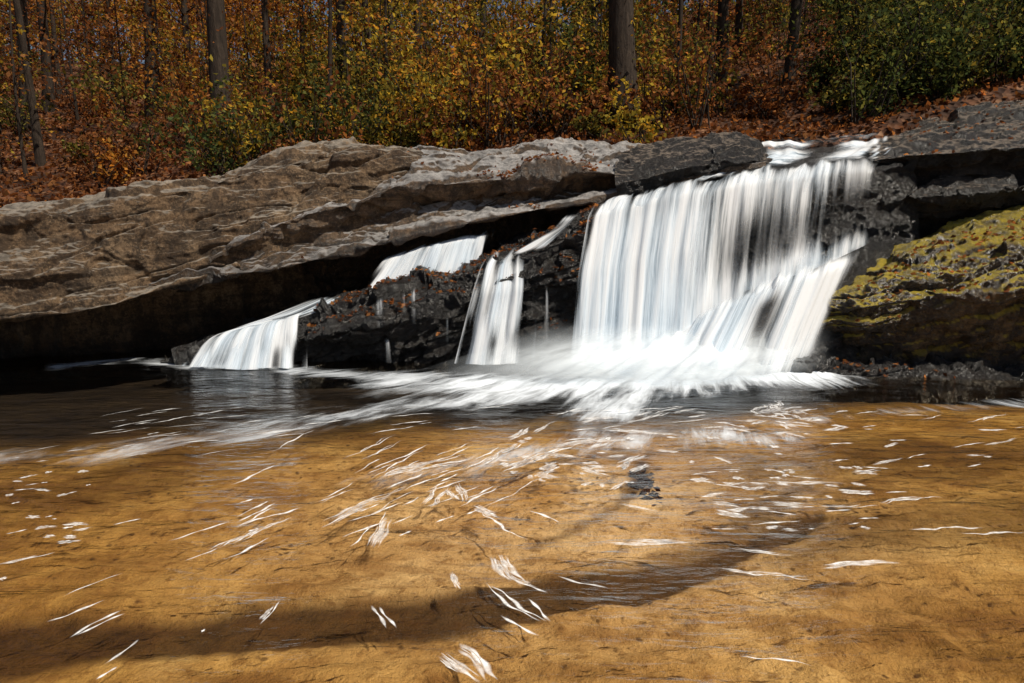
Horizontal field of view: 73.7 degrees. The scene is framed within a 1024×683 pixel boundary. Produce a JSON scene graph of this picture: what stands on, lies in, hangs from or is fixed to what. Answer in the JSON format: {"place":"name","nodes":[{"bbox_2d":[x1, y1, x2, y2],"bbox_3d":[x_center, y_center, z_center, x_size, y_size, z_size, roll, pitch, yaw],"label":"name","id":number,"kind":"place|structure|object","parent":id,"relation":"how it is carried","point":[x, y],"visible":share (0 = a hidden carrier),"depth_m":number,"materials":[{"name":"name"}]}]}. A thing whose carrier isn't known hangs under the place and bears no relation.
{"place":"outdoors","nodes":[
{"label":"outdoors","id":0,"kind":"place"},
{"bbox_2d":[2,0,735,62],"label":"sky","id":1,"kind":"structure","parent":0,"point":[325,12],"materials":[{"name":"white"}]},
{"bbox_2d":[0,374,1023,682],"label":"riverbed","id":2,"kind":"structure","parent":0,"point":[642,618],"depth_m":3.76,"materials":[{"name":"brown sand"}]},
{"bbox_2d":[160,217,606,389],"bbox_3d":[-1.467,-0.545,8.821,5.510,2.554,2.218,0,10,0],"label":"wet rock ledge","id":3,"kind":"object","parent":2,"relation":"on","point":[387,333],"visible":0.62,"depth_m":8.05,"materials":[{"name":"black stone"}]},
{"bbox_2d":[647,233,895,397],"bbox_3d":[3.169,-0.197,8.025,3.500,2.131,1.065,-1,10,-7],"label":"cascade rock","id":4,"kind":"object","parent":2,"relation":"on","point":[860,260],"visible":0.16,"depth_m":7.76,"materials":[{"name":"grey stone"}]},
{"bbox_2d":[774,350,1023,405],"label":"rock shelf","id":5,"kind":"object","parent":2,"relation":"on","point":[975,370],"visible":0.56,"depth_m":7.39,"materials":[{"name":"grey stone"}]},
{"bbox_2d":[301,102,1023,377],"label":"scattered leaves","id":6,"kind":"object","parent":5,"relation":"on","point":[597,204],"visible":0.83,"depth_m":7.99,"materials":[{"name":"brown plant"}]},
{"bbox_2d":[820,205,1023,366],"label":"mossy boulder","id":7,"kind":"object","parent":2,"relation":"on","point":[970,320],"visible":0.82,"depth_m":7.42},
{"bbox_2d":[0,350,1023,679],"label":"river water","id":8,"kind":"structure","parent":0,"point":[516,390],"depth_m":6.26,"materials":[{"name":"liquid"}]},
{"bbox_2d":[0,402,1014,678],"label":"river foam","id":9,"kind":"object","parent":8,"relation":"on","point":[484,662],"visible":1,"depth_m":4.05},
{"bbox_2d":[551,340,765,376],"bbox_3d":[1.182,0.133,7.133,5.109,0.593,1.308,0,10,0],"label":"waterfall foam","id":10,"kind":"object","parent":8,"relation":"on","point":[604,357],"visible":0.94,"depth_m":7.24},
{"bbox_2d":[0,0,1023,203],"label":"ground","id":11,"kind":"structure","parent":0,"point":[1008,90],"depth_m":13.53,"materials":[{"name":"brown soil"}]},
{"bbox_2d":[0,0,46,166],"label":"sapling tree","id":12,"kind":"object","parent":11,"relation":"on","point":[39,151],"visible":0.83,"depth_m":14.29,"materials":[{"name":"grey plant"}]},
{"bbox_2d":[143,0,163,116],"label":"oak tree","id":13,"kind":"object","parent":11,"relation":"on","point":[146,7],"visible":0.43,"depth_m":20.77,"materials":[{"name":"brown plant"}]},
{"bbox_2d":[0,136,428,383],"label":"rock outcrop","id":14,"kind":"object","parent":11,"relation":"on","point":[78,276],"visible":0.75,"depth_m":8.44,"materials":[{"name":"grey stone"}]},
{"bbox_2d":[206,0,235,145],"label":"oak tree","id":15,"kind":"object","parent":11,"relation":"on","point":[217,45],"visible":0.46,"depth_m":13.61,"materials":[{"name":"grey plant"}]},
{"bbox_2d":[327,0,411,119],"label":"sapling tree","id":16,"kind":"object","parent":11,"relation":"on","point":[330,35],"visible":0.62,"depth_m":14.20,"materials":[{"name":"brown plant"}]},
{"bbox_2d":[362,0,376,97],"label":"sapling tree","id":17,"kind":"object","parent":11,"relation":"on","point":[367,17],"visible":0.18,"depth_m":20.66,"materials":[{"name":"brown plant"}]},
{"bbox_2d":[148,137,765,302],"bbox_3d":[-0.315,-1.333,10.441,8.482,3.554,4.262,-1,10,-7],"label":"rock slab","id":18,"kind":"object","parent":11,"relation":"on","point":[440,195],"visible":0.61,"depth_m":8.71,"materials":[{"name":"grey stone"}]},
{"bbox_2d":[615,131,772,196],"bbox_3d":[2.541,-2.369,9.236,2.559,1.008,1.916,0,10,0],"label":"boulder","id":19,"kind":"object","parent":18,"relation":"on","point":[644,169],"visible":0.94,"depth_m":8.57,"materials":[{"name":"grey stone"}]},
{"bbox_2d":[476,0,486,86],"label":"sapling tree","id":20,"kind":"object","parent":11,"relation":"on","point":[484,23],"visible":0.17,"depth_m":18.82,"materials":[{"name":"brown plant"}]},
{"bbox_2d":[0,0,1012,176],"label":"background woodland","id":21,"kind":"object","parent":11,"relation":"on","point":[46,27],"visible":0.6,"depth_m":21.61,"materials":[{"name":"orange plant"}]},
{"bbox_2d":[0,0,1023,187],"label":"undergrowth shrubs","id":22,"kind":"object","parent":11,"relation":"on","point":[936,49],"visible":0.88,"depth_m":12.66,"materials":[{"name":"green plant"}]},
{"bbox_2d":[0,0,1023,207],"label":"fallen leaves","id":23,"kind":"object","parent":11,"relation":"on","point":[762,135],"visible":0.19,"depth_m":12.99,"materials":[{"name":"brown plant"}]},
{"bbox_2d":[449,0,659,125],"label":"sapling tree","id":24,"kind":"object","parent":11,"relation":"on","point":[544,15],"visible":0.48,"depth_m":14.37,"materials":[{"name":"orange plant"}]},
{"bbox_2d":[605,0,638,128],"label":"oak tree","id":25,"kind":"object","parent":11,"relation":"on","point":[621,51],"visible":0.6,"depth_m":13.01,"materials":[{"name":"grey plant"}]},
{"bbox_2d":[644,0,682,112],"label":"sapling tree","id":26,"kind":"object","parent":11,"relation":"on","point":[680,14],"visible":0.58,"depth_m":14.16,"materials":[{"name":"brown plant"}]},
{"bbox_2d":[714,0,728,82],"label":"sapling tree","id":27,"kind":"object","parent":11,"relation":"on","point":[723,7],"visible":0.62,"depth_m":18.68,"materials":[{"name":"brown plant"}]},
{"bbox_2d":[567,145,919,387],"bbox_3d":[3.872,-1.312,10.062,6.426,3.639,4.376,0,10,0],"label":"waterfall rock","id":28,"kind":"object","parent":11,"relation":"on","point":[874,205],"visible":0.26,"depth_m":8.39,"materials":[{"name":"grey stone"}]},
{"bbox_2d":[701,137,888,178],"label":"stream rapids","id":29,"kind":"structure","parent":28,"relation":"on","point":[857,148],"depth_m":9.09,"materials":[{"name":"liquid"}]},
{"bbox_2d":[783,0,800,84],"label":"sapling tree","id":30,"kind":"object","parent":11,"relation":"on","point":[795,17],"visible":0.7,"depth_m":15.99,"materials":[{"name":"brown plant"}]},
{"bbox_2d":[836,0,849,34],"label":"sapling tree","id":31,"kind":"object","parent":11,"relation":"on","point":[841,17],"visible":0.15,"depth_m":20.58,"materials":[{"name":"green plant"}]},
{"bbox_2d":[765,0,1006,75],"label":"evergreen tree","id":32,"kind":"object","parent":11,"relation":"on","point":[828,17],"visible":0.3,"depth_m":13.99,"materials":[{"name":"green plant"}]},
{"bbox_2d":[862,0,1008,34],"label":"evergreen tree","id":33,"kind":"object","parent":11,"relation":"on","point":[863,3],"visible":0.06,"depth_m":14.88,"materials":[{"name":"green plant"}]},
{"bbox_2d":[868,100,1023,238],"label":"rock bank","id":34,"kind":"object","parent":11,"relation":"on","point":[968,177],"visible":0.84,"depth_m":8.43,"materials":[{"name":"grey stone"}]},
{"bbox_2d":[190,161,871,392],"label":"waterfall","id":35,"kind":"structure","parent":0,"point":[646,265],"depth_m":7.78,"materials":[{"name":"liquid"}]},
{"bbox_2d":[622,461,662,504],"bbox_3d":[0.873,0.966,4.668,0.281,0.054,0.810,0,10,0],"label":"rock","id":36,"kind":"object","parent":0,"point":[639,478],"visible":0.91,"depth_m":4.60,"materials":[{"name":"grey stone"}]}
]}

